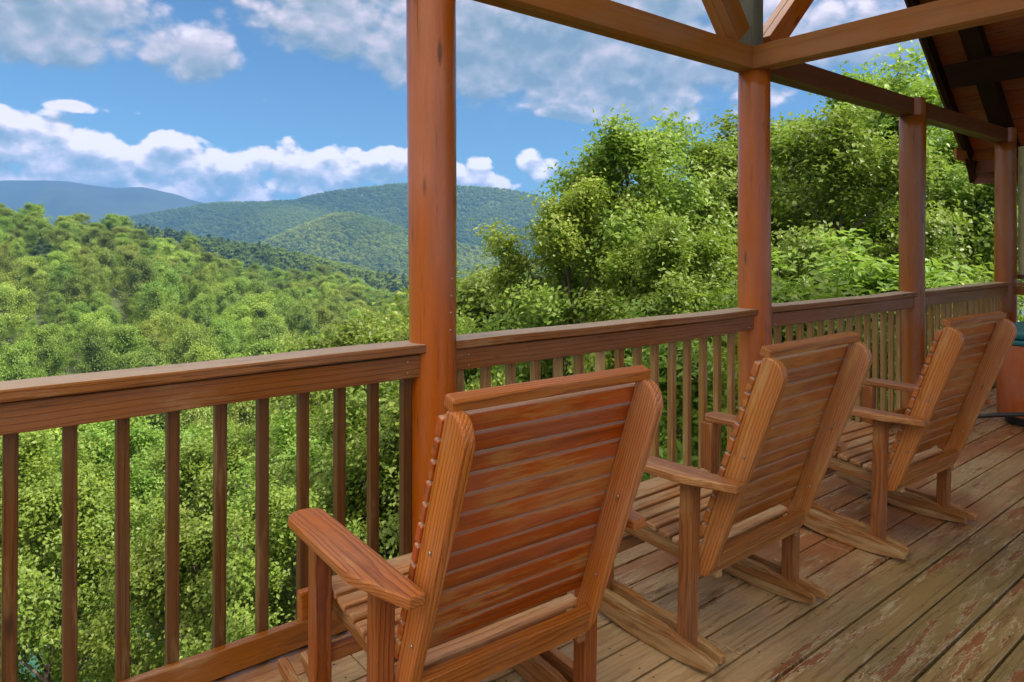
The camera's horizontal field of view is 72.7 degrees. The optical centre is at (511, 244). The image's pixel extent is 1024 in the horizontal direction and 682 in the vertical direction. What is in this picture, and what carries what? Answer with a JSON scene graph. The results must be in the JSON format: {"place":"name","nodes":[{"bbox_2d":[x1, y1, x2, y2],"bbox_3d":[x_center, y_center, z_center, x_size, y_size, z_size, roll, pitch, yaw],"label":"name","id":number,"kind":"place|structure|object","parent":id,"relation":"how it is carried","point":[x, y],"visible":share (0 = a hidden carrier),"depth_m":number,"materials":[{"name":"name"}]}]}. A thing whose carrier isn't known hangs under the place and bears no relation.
{"place":"outdoors","nodes":[
{"label":"outdoors","id":0,"kind":"place"},
{"bbox_2d":[0,180,201,226],"bbox_3d":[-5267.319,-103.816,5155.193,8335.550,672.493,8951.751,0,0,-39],"label":"mountains","id":1,"kind":"structure","parent":0,"point":[62,198],"depth_m":4419.33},
{"bbox_2d":[153,238,406,290],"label":"pine ridge","id":2,"kind":"object","parent":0,"point":[251,257],"depth_m":707.36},
{"bbox_2d":[54,221,408,292],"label":"pine forest","id":3,"kind":"object","parent":2,"relation":"on","point":[167,229],"visible":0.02,"depth_m":713.23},
{"bbox_2d":[140,187,538,249],"bbox_3d":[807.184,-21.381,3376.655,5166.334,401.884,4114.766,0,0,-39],"label":"hills","id":4,"kind":"structure","parent":0,"point":[459,206],"depth_m":2462.80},
{"bbox_2d":[270,216,493,271],"bbox_3d":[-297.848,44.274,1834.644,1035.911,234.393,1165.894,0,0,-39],"label":"foothill","id":5,"kind":"structure","parent":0,"point":[349,247],"depth_m":1664.67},
{"bbox_2d":[260,211,549,284],"bbox_3d":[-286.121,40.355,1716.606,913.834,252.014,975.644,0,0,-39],"label":"foothill forest","id":6,"kind":"object","parent":5,"relation":"on","point":[361,224],"visible":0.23,"depth_m":1675.20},
{"bbox_2d":[0,0,1017,212],"label":"sky","id":7,"kind":"structure","parent":0,"point":[204,101],"materials":[{"name":"blue"}]},
{"bbox_2d":[0,244,1023,681],"bbox_3d":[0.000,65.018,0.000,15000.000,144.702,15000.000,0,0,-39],"label":"ground","id":8,"kind":"structure","parent":0,"point":[40,320],"depth_m":185.59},
{"bbox_2d":[0,239,19,274],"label":"broadleaf tree","id":9,"kind":"object","parent":8,"relation":"on","point":[11,264],"visible":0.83,"depth_m":194.67,"materials":[{"name":"green plant"}]},
{"bbox_2d":[0,279,38,338],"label":"broadleaf tree","id":10,"kind":"object","parent":8,"relation":"on","point":[13,320],"visible":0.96,"depth_m":154.06,"materials":[{"name":"green plant"}]},
{"bbox_2d":[0,267,41,333],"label":"broadleaf tree","id":11,"kind":"object","parent":8,"relation":"on","point":[13,276],"visible":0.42,"depth_m":164.91,"materials":[{"name":"green plant"}]},
{"bbox_2d":[0,338,48,380],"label":"broadleaf tree","id":12,"kind":"object","parent":8,"relation":"on","point":[18,355],"visible":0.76,"depth_m":115.11,"materials":[{"name":"green plant"}]},
{"bbox_2d":[21,276,48,321],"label":"broadleaf tree","id":13,"kind":"object","parent":8,"relation":"on","point":[34,284],"visible":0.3,"depth_m":174.86,"materials":[{"name":"green plant"}]},
{"bbox_2d":[16,254,56,293],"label":"broadleaf tree","id":14,"kind":"object","parent":8,"relation":"on","point":[36,266],"visible":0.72,"depth_m":189.63,"materials":[{"name":"green plant"}]},
{"bbox_2d":[24,217,54,256],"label":"broadleaf tree","id":15,"kind":"object","parent":8,"relation":"on","point":[42,229],"visible":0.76,"depth_m":236.39,"materials":[{"name":"green plant"}]},
{"bbox_2d":[22,320,75,376],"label":"broadleaf tree","id":16,"kind":"object","parent":8,"relation":"on","point":[45,342],"visible":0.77,"depth_m":126.15,"materials":[{"name":"green plant"}]},
{"bbox_2d":[40,291,66,327],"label":"broadleaf tree","id":17,"kind":"object","parent":8,"relation":"on","point":[55,307],"visible":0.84,"depth_m":167.78,"materials":[{"name":"green plant"}]},
{"bbox_2d":[44,250,69,288],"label":"broadleaf tree","id":18,"kind":"object","parent":8,"relation":"on","point":[56,257],"visible":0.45,"depth_m":202.19,"materials":[{"name":"green plant"}]},
{"bbox_2d":[47,226,73,252],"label":"broadleaf tree","id":19,"kind":"object","parent":8,"relation":"on","point":[62,236],"visible":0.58,"depth_m":225.95,"materials":[{"name":"green plant"}]},
{"bbox_2d":[44,261,81,306],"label":"broadleaf tree","id":20,"kind":"object","parent":8,"relation":"on","point":[63,270],"visible":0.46,"depth_m":180.65,"materials":[{"name":"green plant"}]},
{"bbox_2d":[52,323,78,374],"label":"broadleaf tree","id":21,"kind":"object","parent":8,"relation":"on","point":[67,333],"visible":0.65,"depth_m":140.36,"materials":[{"name":"green plant"}]},
{"bbox_2d":[0,429,134,681],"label":"broadleaf tree","id":22,"kind":"object","parent":8,"relation":"on","point":[31,442],"visible":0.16,"depth_m":15.05,"materials":[{"name":"green plant"}]},
{"bbox_2d":[54,275,90,316],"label":"broadleaf tree","id":23,"kind":"object","parent":8,"relation":"on","point":[74,285],"visible":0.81,"depth_m":172.79,"materials":[{"name":"green plant"}]},
{"bbox_2d":[63,301,91,357],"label":"broadleaf tree","id":24,"kind":"object","parent":8,"relation":"on","point":[77,309],"visible":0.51,"depth_m":151.85,"materials":[{"name":"green plant"}]},
{"bbox_2d":[0,416,158,571],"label":"broadleaf tree","id":25,"kind":"object","parent":8,"relation":"on","point":[58,431],"visible":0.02,"depth_m":45.49,"materials":[{"name":"green plant"}]},
{"bbox_2d":[71,309,114,357],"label":"broadleaf tree","id":26,"kind":"object","parent":8,"relation":"on","point":[93,318],"visible":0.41,"depth_m":143.74,"materials":[{"name":"green plant"}]},
{"bbox_2d":[83,273,103,302],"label":"broadleaf tree","id":27,"kind":"object","parent":8,"relation":"on","point":[94,286],"visible":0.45,"depth_m":181.97,"materials":[{"name":"green plant"}]},
{"bbox_2d":[68,323,121,374],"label":"broadleaf tree","id":28,"kind":"object","parent":8,"relation":"on","point":[92,348],"visible":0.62,"depth_m":119.78,"materials":[{"name":"green plant"}]},
{"bbox_2d":[80,265,110,300],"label":"broadleaf tree","id":29,"kind":"object","parent":8,"relation":"on","point":[95,270],"visible":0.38,"depth_m":189.19,"materials":[{"name":"green plant"}]},
{"bbox_2d":[0,451,193,681],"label":"broadleaf tree","id":30,"kind":"object","parent":8,"relation":"on","point":[39,513],"visible":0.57,"depth_m":12.58,"materials":[{"name":"green plant"}]},
{"bbox_2d":[85,290,114,313],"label":"broadleaf tree","id":31,"kind":"object","parent":8,"relation":"on","point":[100,299],"visible":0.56,"depth_m":173.93,"materials":[{"name":"green plant"}]},
{"bbox_2d":[78,244,124,289],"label":"broadleaf tree","id":32,"kind":"object","parent":8,"relation":"on","point":[102,257],"visible":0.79,"depth_m":202.88,"materials":[{"name":"green plant"}]},
{"bbox_2d":[95,230,118,264],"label":"broadleaf tree","id":33,"kind":"object","parent":8,"relation":"on","point":[107,240],"visible":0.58,"depth_m":234.86,"materials":[{"name":"green plant"}]},
{"bbox_2d":[28,415,192,681],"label":"broadleaf tree","id":34,"kind":"object","parent":8,"relation":"on","point":[141,483],"visible":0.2,"depth_m":25.68,"materials":[{"name":"green plant"}]},
{"bbox_2d":[103,321,154,369],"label":"broadleaf tree","id":35,"kind":"object","parent":8,"relation":"on","point":[119,345],"visible":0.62,"depth_m":129.00,"materials":[{"name":"green plant"}]},
{"bbox_2d":[111,244,152,274],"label":"broadleaf tree","id":36,"kind":"object","parent":8,"relation":"on","point":[131,253],"visible":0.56,"depth_m":222.13,"materials":[{"name":"green plant"}]},
{"bbox_2d":[115,256,157,317],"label":"broadleaf tree","id":37,"kind":"object","parent":8,"relation":"on","point":[138,271],"visible":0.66,"depth_m":189.52,"materials":[{"name":"green plant"}]},
{"bbox_2d":[118,343,169,369],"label":"broadleaf tree","id":38,"kind":"object","parent":8,"relation":"on","point":[150,358],"visible":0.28,"depth_m":120.91,"materials":[{"name":"green plant"}]},
{"bbox_2d":[126,316,172,354],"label":"broadleaf tree","id":39,"kind":"object","parent":8,"relation":"on","point":[150,327],"visible":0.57,"depth_m":148.01,"materials":[{"name":"green plant"}]},
{"bbox_2d":[124,283,180,337],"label":"broadleaf tree","id":40,"kind":"object","parent":8,"relation":"on","point":[150,300],"visible":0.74,"depth_m":163.04,"materials":[{"name":"green plant"}]},
{"bbox_2d":[131,280,177,333],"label":"broadleaf tree","id":41,"kind":"object","parent":8,"relation":"on","point":[159,284],"visible":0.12,"depth_m":172.02,"materials":[{"name":"green plant"}]},
{"bbox_2d":[89,422,254,681],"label":"broadleaf tree","id":42,"kind":"object","parent":8,"relation":"on","point":[196,474],"visible":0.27,"depth_m":18.36,"materials":[{"name":"green plant"}]},
{"bbox_2d":[157,270,188,324],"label":"broadleaf tree","id":43,"kind":"object","parent":8,"relation":"on","point":[173,278],"visible":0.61,"depth_m":187.37,"materials":[{"name":"green plant"}]},
{"bbox_2d":[52,500,295,681],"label":"broadleaf tree","id":44,"kind":"object","parent":8,"relation":"on","point":[150,579],"visible":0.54,"depth_m":11.39,"materials":[{"name":"green plant"}]},
{"bbox_2d":[142,407,212,431],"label":"broadleaf tree","id":45,"kind":"object","parent":8,"relation":"on","point":[187,414],"visible":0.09,"depth_m":90.15,"materials":[{"name":"green plant"}]},
{"bbox_2d":[155,315,203,354],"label":"broadleaf tree","id":46,"kind":"object","parent":8,"relation":"on","point":[179,321],"visible":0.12,"depth_m":145.21,"materials":[{"name":"green plant"}]},
{"bbox_2d":[157,320,227,364],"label":"broadleaf tree","id":47,"kind":"object","parent":8,"relation":"on","point":[187,334],"visible":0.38,"depth_m":126.27,"materials":[{"name":"green plant"}]},
{"bbox_2d":[131,420,254,539],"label":"broadleaf tree","id":48,"kind":"object","parent":8,"relation":"on","point":[191,433],"visible":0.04,"depth_m":49.69,"materials":[{"name":"green plant"}]},
{"bbox_2d":[177,278,219,319],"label":"broadleaf tree","id":49,"kind":"object","parent":8,"relation":"on","point":[197,289],"visible":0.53,"depth_m":187.38,"materials":[{"name":"green plant"}]},
{"bbox_2d":[179,338,222,362],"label":"broadleaf tree","id":50,"kind":"object","parent":8,"relation":"on","point":[199,353],"visible":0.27,"depth_m":121.41,"materials":[{"name":"green plant"}]},
{"bbox_2d":[187,292,224,336],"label":"broadleaf tree","id":51,"kind":"object","parent":8,"relation":"on","point":[206,314],"visible":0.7,"depth_m":172.83,"materials":[{"name":"green plant"}]},
{"bbox_2d":[192,259,227,304],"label":"broadleaf tree","id":52,"kind":"object","parent":8,"relation":"on","point":[209,271],"visible":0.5,"depth_m":216.39,"materials":[{"name":"green plant"}]},
{"bbox_2d":[206,315,242,358],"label":"broadleaf tree","id":53,"kind":"object","parent":8,"relation":"on","point":[220,326],"visible":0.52,"depth_m":146.81,"materials":[{"name":"green plant"}]},
{"bbox_2d":[211,281,240,315],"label":"broadleaf tree","id":54,"kind":"object","parent":8,"relation":"on","point":[227,292],"visible":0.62,"depth_m":201.27,"materials":[{"name":"green plant"}]},
{"bbox_2d":[220,318,253,352],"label":"broadleaf tree","id":55,"kind":"object","parent":8,"relation":"on","point":[240,325],"visible":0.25,"depth_m":152.92,"materials":[{"name":"green plant"}]},
{"bbox_2d":[221,275,254,303],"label":"broadleaf tree","id":56,"kind":"object","parent":8,"relation":"on","point":[241,283],"visible":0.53,"depth_m":217.60,"materials":[{"name":"green plant"}]},
{"bbox_2d":[221,304,259,334],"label":"broadleaf tree","id":57,"kind":"object","parent":8,"relation":"on","point":[242,312],"visible":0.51,"depth_m":176.87,"materials":[{"name":"green plant"}]},
{"bbox_2d":[204,400,281,442],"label":"broadleaf tree","id":58,"kind":"object","parent":8,"relation":"on","point":[244,411],"visible":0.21,"depth_m":83.70,"materials":[{"name":"green plant"}]},
{"bbox_2d":[233,335,282,357],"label":"broadleaf tree","id":59,"kind":"object","parent":8,"relation":"on","point":[262,346],"visible":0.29,"depth_m":121.69,"materials":[{"name":"green plant"}]},
{"bbox_2d":[241,276,280,307],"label":"broadleaf tree","id":60,"kind":"object","parent":8,"relation":"on","point":[261,287],"visible":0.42,"depth_m":216.03,"materials":[{"name":"green plant"}]},
{"bbox_2d":[238,313,293,354],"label":"broadleaf tree","id":61,"kind":"object","parent":8,"relation":"on","point":[271,328],"visible":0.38,"depth_m":148.44,"materials":[{"name":"green plant"}]},
{"bbox_2d":[238,291,294,337],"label":"broadleaf tree","id":62,"kind":"object","parent":8,"relation":"on","point":[262,304],"visible":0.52,"depth_m":182.10,"materials":[{"name":"green plant"}]},
{"bbox_2d":[159,470,384,658],"bbox_3d":[-3.861,7.376,11.571,3.593,7.368,3.969,0,0,-26],"label":"broadleaf tree","id":63,"kind":"object","parent":8,"relation":"on","point":[282,507],"visible":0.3,"depth_m":10.87,"materials":[{"name":"green plant"}]},
{"bbox_2d":[0,202,570,363],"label":"hillside forest","id":64,"kind":"object","parent":8,"relation":"on","point":[189,256],"visible":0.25,"depth_m":274.04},
{"bbox_2d":[282,296,323,342],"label":"broadleaf tree","id":65,"kind":"object","parent":8,"relation":"on","point":[301,313],"visible":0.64,"depth_m":176.31,"materials":[{"name":"green plant"}]},
{"bbox_2d":[212,400,395,619],"bbox_3d":[-4.678,9.060,16.969,6.666,10.328,5.530,0,0,-24],"label":"broadleaf tree","id":66,"kind":"object","parent":8,"relation":"on","point":[285,441],"visible":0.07,"depth_m":16.31,"materials":[{"name":"green plant"}]},
{"bbox_2d":[245,380,398,611],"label":"broadleaf tree","id":67,"kind":"object","parent":8,"relation":"on","point":[358,399],"visible":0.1,"depth_m":13.36,"materials":[{"name":"green plant"}]},
{"bbox_2d":[250,306,399,535],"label":"broadleaf tree","id":68,"kind":"object","parent":8,"relation":"on","point":[343,339],"visible":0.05,"depth_m":23.01,"materials":[{"name":"green plant"}]},
{"bbox_2d":[312,304,343,334],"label":"broadleaf tree","id":69,"kind":"object","parent":8,"relation":"on","point":[322,312],"visible":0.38,"depth_m":188.99,"materials":[{"name":"green plant"}]},
{"bbox_2d":[269,309,495,603],"bbox_3d":[-2.757,9.118,20.995,8.831,14.962,10.181,0,0,-44],"label":"broadleaf tree","id":70,"kind":"object","parent":8,"relation":"on","point":[382,336],"visible":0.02,"depth_m":19.71,"materials":[{"name":"green plant"}]},
{"bbox_2d":[309,383,470,559],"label":"broadleaf tree","id":71,"kind":"object","parent":8,"relation":"on","point":[388,467],"visible":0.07,"depth_m":11.92,"materials":[{"name":"green plant"}]},
{"bbox_2d":[406,0,456,552],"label":"log post","id":72,"kind":"object","parent":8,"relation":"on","point":[431,116],"visible":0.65,"depth_m":2.82,"materials":[{"name":"wood"}]},
{"bbox_2d":[473,0,751,71],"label":"roof beam","id":73,"kind":"structure","parent":72,"relation":"on","point":[620,22],"depth_m":3.69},
{"bbox_2d":[702,0,749,40],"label":"truss brace","id":74,"kind":"object","parent":73,"relation":"on","point":[727,18],"visible":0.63,"depth_m":4.22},
{"bbox_2d":[398,308,504,390],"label":"broadleaf tree","id":75,"kind":"object","parent":8,"relation":"on","point":[469,374],"visible":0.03,"depth_m":15.86,"materials":[{"name":"green plant"}]},
{"bbox_2d":[464,166,660,390],"bbox_3d":[1.136,3.119,12.252,3.868,9.188,4.273,0,0,23],"label":"broadleaf tree","id":76,"kind":"object","parent":8,"relation":"on","point":[560,241],"visible":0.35,"depth_m":12.34,"materials":[{"name":"green plant"}]},
{"bbox_2d":[463,104,785,454],"bbox_3d":[1.914,2.572,13.215,5.699,10.578,5.159,0,0,-4],"label":"broadleaf tree","id":77,"kind":"object","parent":8,"relation":"on","point":[644,156],"visible":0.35,"depth_m":12.54,"materials":[{"name":"green plant"}]},
{"bbox_2d":[564,202,737,476],"bbox_3d":[2.560,3.226,11.232,3.753,7.835,4.524,0,0,-36],"label":"broadleaf tree","id":78,"kind":"object","parent":8,"relation":"on","point":[672,256],"visible":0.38,"depth_m":10.70,"materials":[{"name":"green plant"}]},
{"bbox_2d":[610,297,737,481],"bbox_3d":[1.544,3.655,7.660,3.301,6.123,2.869,0,0,-6],"label":"shrub","id":79,"kind":"object","parent":8,"relation":"on","point":[679,385],"visible":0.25,"depth_m":7.17,"materials":[{"name":"green plant"}]},
{"bbox_2d":[640,117,833,465],"bbox_3d":[4.708,2.696,14.519,5.210,10.809,4.717,0,0,45],"label":"broadleaf tree","id":80,"kind":"object","parent":8,"relation":"on","point":[719,162],"visible":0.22,"depth_m":13.93,"materials":[{"name":"green plant"}]},
{"bbox_2d":[667,104,825,257],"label":"broadleaf tree","id":81,"kind":"object","parent":8,"relation":"on","point":[726,127],"visible":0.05,"depth_m":21.45,"materials":[{"name":"green plant"}]},
{"bbox_2d":[737,69,772,409],"bbox_3d":[1.554,2.435,4.447,0.215,7.070,0.215,0,0,-39],"label":"log post","id":82,"kind":"object","parent":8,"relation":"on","point":[754,219],"visible":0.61,"depth_m":4.36,"materials":[{"name":"wood"}]},
{"bbox_2d":[736,0,1023,72],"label":"roof beam","id":83,"kind":"structure","parent":82,"relation":"on","point":[922,21],"depth_m":3.74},
{"bbox_2d":[739,0,762,45],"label":"king post","id":84,"kind":"object","parent":83,"relation":"on","point":[753,13],"visible":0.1,"depth_m":4.39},
{"bbox_2d":[662,249,895,465],"bbox_3d":[3.340,3.467,8.523,3.903,6.816,4.491,0,0,-39],"label":"shrub","id":85,"kind":"object","parent":8,"relation":"on","point":[784,291],"visible":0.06,"depth_m":8.10,"materials":[{"name":"green plant"}]},
{"bbox_2d":[698,102,993,449],"bbox_3d":[6.504,2.539,13.650,5.624,11.089,6.780,0,0,-27],"label":"broadleaf tree","id":86,"kind":"object","parent":8,"relation":"on","point":[837,157],"visible":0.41,"depth_m":13.28,"materials":[{"name":"green plant"}]},
{"bbox_2d":[722,228,993,450],"bbox_3d":[4.607,3.439,9.325,4.573,7.320,5.262,0,0,26],"label":"shrub","id":87,"kind":"object","parent":8,"relation":"on","point":[880,279],"visible":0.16,"depth_m":9.14,"materials":[{"name":"green plant"}]},
{"bbox_2d":[735,40,1023,388],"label":"broadleaf tree","id":88,"kind":"object","parent":8,"relation":"on","point":[887,81],"visible":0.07,"depth_m":14.53,"materials":[{"name":"green plant"}]},
{"bbox_2d":[770,64,1023,321],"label":"broadleaf tree","id":89,"kind":"object","parent":8,"relation":"on","point":[809,117],"visible":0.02,"depth_m":18.16,"materials":[{"name":"green plant"}]},
{"bbox_2d":[881,128,1023,321],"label":"broadleaf tree","id":90,"kind":"object","parent":8,"relation":"on","point":[950,186],"visible":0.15,"depth_m":13.99,"materials":[{"name":"green plant"}]},
{"bbox_2d":[93,182,1022,292],"label":"hill forest","id":91,"kind":"object","parent":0,"point":[280,214],"depth_m":2388.16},
{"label":"deck joists","id":92,"kind":"structure","parent":0,"visible":0},
{"bbox_2d":[211,385,1023,681],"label":"deck","id":93,"kind":"structure","parent":92,"relation":"on","point":[943,601],"depth_m":2.83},
{"bbox_2d":[0,340,425,681],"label":"deck railing","id":94,"kind":"object","parent":93,"relation":"on","point":[69,404],"visible":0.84,"depth_m":2.29,"materials":[{"name":"wood"}]},
{"bbox_2d":[278,365,662,681],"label":"rocking chair","id":95,"kind":"object","parent":93,"relation":"on","point":[528,514],"visible":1,"depth_m":1.85,"materials":[{"name":"wood"}]},
{"bbox_2d":[456,307,757,481],"bbox_3d":[0.606,0.960,3.682,2.325,1.120,0.150,0,0,-39],"label":"deck railing","id":96,"kind":"object","parent":93,"relation":"on","point":[484,352],"visible":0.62,"depth_m":3.72,"materials":[{"name":"brown wood"}]},
{"bbox_2d":[599,331,871,673],"bbox_3d":[0.805,0.902,2.805,0.894,1.135,0.979,0,0,-39],"label":"rocking chair","id":97,"kind":"object","parent":93,"relation":"on","point":[788,422],"visible":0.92,"depth_m":2.60,"materials":[{"name":"wood"}]},
{"bbox_2d":[772,291,917,424],"bbox_3d":[2.496,0.959,5.218,2.325,1.122,0.150,0,0,-39],"label":"deck railing","id":98,"kind":"object","parent":93,"relation":"on","point":[787,315],"visible":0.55,"depth_m":5.41,"materials":[{"name":"wood"}]},
{"bbox_2d":[776,311,1016,559],"bbox_3d":[1.951,0.902,3.644,0.894,1.135,0.979,0,0,-36],"label":"rocking chair","id":99,"kind":"object","parent":93,"relation":"on","point":[880,463],"visible":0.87,"depth_m":3.45,"materials":[{"name":"wood"}]},
{"bbox_2d":[899,97,926,406],"bbox_3d":[3.444,2.360,5.984,0.214,7.220,0.216,0,0,-39],"label":"log post","id":100,"kind":"object","parent":93,"relation":"on","point":[912,178],"visible":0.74,"depth_m":5.89,"materials":[{"name":"wood"}]},
{"bbox_2d":[770,63,1007,142],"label":"roof beam","id":101,"kind":"structure","parent":100,"relation":"on","point":[806,77],"depth_m":5.45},
{"bbox_2d":[763,0,813,42],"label":"truss brace","id":102,"kind":"object","parent":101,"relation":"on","point":[784,19],"visible":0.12,"depth_m":4.62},
{"bbox_2d":[904,0,1023,183],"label":"porch roof","id":103,"kind":"structure","parent":101,"relation":"on","point":[977,72],"depth_m":7.28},
{"bbox_2d":[925,282,1009,385],"bbox_3d":[4.385,0.961,6.753,2.325,1.119,0.150,0,0,-39],"label":"deck railing","id":104,"kind":"object","parent":93,"relation":"on","point":[973,299],"visible":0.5,"depth_m":6.61,"materials":[{"name":"wood"}]},
{"bbox_2d":[977,321,1023,426],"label":"hot tub","id":105,"kind":"object","parent":93,"relation":"on","point":[1010,392],"visible":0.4,"depth_m":5.61,"materials":[{"name":"brown plastic"}]},
{"bbox_2d":[994,127,1017,322],"bbox_3d":[5.332,2.360,7.513,0.214,7.220,0.214,0,0,-39],"label":"log post","id":106,"kind":"object","parent":93,"relation":"on","point":[1005,211],"visible":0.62,"depth_m":7.43,"materials":[{"name":"wood"}]},
{"bbox_2d":[1015,282,1023,294],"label":"deck railing","id":107,"kind":"object","parent":93,"relation":"on","point":[1019,288],"visible":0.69,"depth_m":7.39,"materials":[{"name":"wood"}]},
{"bbox_2d":[1017,146,1023,278],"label":"privacy panel","id":108,"kind":"object","parent":107,"relation":"on","point":[1020,275],"visible":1,"depth_m":7.46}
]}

